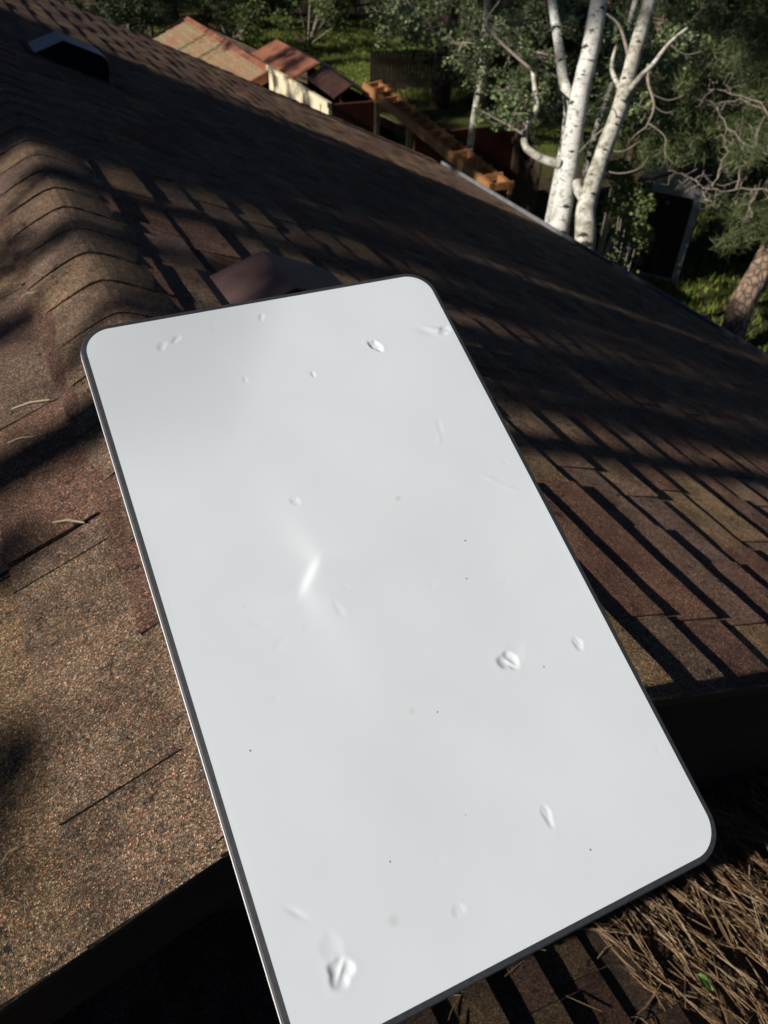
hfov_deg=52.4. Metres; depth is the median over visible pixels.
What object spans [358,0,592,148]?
aspen tree
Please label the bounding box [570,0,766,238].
aspen tree
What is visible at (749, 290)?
pine tree
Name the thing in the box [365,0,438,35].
young pine
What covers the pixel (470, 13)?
young pine
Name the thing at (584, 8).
young pine
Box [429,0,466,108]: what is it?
pine tree
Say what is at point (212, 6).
young pine
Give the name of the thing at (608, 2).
pine tree
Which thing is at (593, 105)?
young pine
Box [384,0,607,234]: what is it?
aspen tree
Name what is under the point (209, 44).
mossy roof building
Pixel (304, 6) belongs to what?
pine tree
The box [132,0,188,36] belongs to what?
young pine
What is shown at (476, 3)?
young pine
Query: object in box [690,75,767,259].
young pine
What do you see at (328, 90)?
cream shed
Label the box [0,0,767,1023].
house
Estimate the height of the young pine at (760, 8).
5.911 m
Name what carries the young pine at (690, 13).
on the ground at (456, 114)
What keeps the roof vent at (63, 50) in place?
on the house
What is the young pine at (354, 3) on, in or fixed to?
on the ground at (456, 114)
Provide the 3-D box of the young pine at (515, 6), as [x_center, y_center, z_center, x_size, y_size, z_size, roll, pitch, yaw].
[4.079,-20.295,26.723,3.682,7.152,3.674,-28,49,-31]
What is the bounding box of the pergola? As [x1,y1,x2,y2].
[362,80,522,197]
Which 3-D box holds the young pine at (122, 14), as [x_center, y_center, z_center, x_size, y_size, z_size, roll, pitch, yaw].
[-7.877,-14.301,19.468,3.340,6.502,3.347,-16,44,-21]
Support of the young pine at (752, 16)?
on the ground at (456, 114)
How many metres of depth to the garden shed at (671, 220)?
12.26 m
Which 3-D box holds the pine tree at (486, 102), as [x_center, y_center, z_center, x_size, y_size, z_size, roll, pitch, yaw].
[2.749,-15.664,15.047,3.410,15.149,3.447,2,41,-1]
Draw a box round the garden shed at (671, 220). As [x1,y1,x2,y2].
[621,156,717,283]
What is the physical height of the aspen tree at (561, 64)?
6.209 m
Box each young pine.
[62,0,148,25]
[84,0,176,37]
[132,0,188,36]
[135,0,178,19]
[174,0,241,33]
[245,0,299,20]
[293,0,362,25]
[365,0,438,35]
[434,0,513,39]
[456,0,497,48]
[481,0,521,14]
[492,36,544,141]
[497,0,578,70]
[499,0,589,118]
[501,0,585,42]
[530,0,625,93]
[584,0,688,144]
[590,0,701,170]
[596,0,725,130]
[604,0,711,74]
[621,0,756,210]
[670,0,767,177]
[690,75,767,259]
[700,0,767,56]
[721,0,767,104]
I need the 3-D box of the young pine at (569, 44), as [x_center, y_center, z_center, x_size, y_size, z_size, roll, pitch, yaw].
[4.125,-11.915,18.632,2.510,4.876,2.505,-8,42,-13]
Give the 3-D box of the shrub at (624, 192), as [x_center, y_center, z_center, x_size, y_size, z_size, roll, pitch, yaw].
[2.821,-2.716,9.461,0.630,2.575,0.918,5,41,2]
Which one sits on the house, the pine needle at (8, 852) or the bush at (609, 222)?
the pine needle at (8, 852)
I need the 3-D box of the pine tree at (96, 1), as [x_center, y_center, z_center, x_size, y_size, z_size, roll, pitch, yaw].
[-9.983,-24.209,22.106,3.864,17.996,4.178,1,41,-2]
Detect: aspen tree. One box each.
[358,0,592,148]
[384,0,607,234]
[463,0,581,223]
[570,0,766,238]
[573,0,712,250]
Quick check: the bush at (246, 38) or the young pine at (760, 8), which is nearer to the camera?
the young pine at (760, 8)
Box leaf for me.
[696,973,713,990]
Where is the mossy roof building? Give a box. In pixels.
[150,16,412,141]
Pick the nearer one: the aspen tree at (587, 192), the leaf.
the leaf
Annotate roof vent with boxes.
[20,31,123,89]
[195,250,342,305]
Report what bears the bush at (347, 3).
on the ground at (456, 114)
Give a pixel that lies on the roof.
(209, 971)
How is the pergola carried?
on the ground at (456, 114)
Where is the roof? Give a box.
[52,774,767,1023]
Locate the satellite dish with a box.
[81,274,715,1023]
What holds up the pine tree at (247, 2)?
on the ground at (456, 114)
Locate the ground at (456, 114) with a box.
[77,0,767,352]
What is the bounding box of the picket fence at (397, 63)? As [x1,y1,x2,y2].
[369,48,546,90]
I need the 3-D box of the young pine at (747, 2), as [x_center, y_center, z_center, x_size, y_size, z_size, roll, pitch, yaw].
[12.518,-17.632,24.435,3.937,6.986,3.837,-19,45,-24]
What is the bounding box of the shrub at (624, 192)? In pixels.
[605,168,658,274]
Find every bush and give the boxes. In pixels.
[202,0,267,45]
[262,0,351,43]
[291,0,352,29]
[568,109,652,256]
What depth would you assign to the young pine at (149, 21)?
22.38 m
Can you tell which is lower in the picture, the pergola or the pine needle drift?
the pine needle drift
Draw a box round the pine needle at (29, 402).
[11,399,49,409]
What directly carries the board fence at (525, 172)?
on the ground at (456, 114)
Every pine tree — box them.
[88,0,104,14]
[246,0,258,30]
[303,0,313,7]
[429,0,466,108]
[467,0,512,120]
[601,0,617,55]
[625,0,767,338]
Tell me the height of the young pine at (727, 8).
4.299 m
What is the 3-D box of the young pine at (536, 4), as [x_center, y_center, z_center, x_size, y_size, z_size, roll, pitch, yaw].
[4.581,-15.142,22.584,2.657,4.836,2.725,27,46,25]
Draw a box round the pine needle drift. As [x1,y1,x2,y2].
[448,768,767,1023]
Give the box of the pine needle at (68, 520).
[52,519,84,522]
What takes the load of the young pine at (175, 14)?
on the ground at (456, 114)
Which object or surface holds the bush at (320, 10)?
on the ground at (456, 114)
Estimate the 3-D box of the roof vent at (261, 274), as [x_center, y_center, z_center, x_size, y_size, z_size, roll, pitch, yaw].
[-0.207,-0.468,1.793,0.372,0.207,0.260,-16,44,-21]
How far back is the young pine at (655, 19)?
15.85 m
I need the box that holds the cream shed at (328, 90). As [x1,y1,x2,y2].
[252,39,373,132]
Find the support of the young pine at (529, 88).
on the ground at (456, 114)
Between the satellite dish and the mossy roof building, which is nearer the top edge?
the mossy roof building
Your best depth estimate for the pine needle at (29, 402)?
1.29 m
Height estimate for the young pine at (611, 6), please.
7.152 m
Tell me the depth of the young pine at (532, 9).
24.20 m
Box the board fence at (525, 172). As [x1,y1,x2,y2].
[503,112,541,214]
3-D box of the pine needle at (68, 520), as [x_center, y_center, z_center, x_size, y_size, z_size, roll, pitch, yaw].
[-0.434,0.013,1.075,0.057,0.019,0.006,14,42,12]
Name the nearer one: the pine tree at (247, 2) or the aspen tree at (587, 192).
the aspen tree at (587, 192)
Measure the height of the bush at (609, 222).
2.582 m
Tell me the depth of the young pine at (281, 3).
29.01 m
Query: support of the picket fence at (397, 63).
on the ground at (456, 114)
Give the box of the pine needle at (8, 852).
[1,847,17,863]

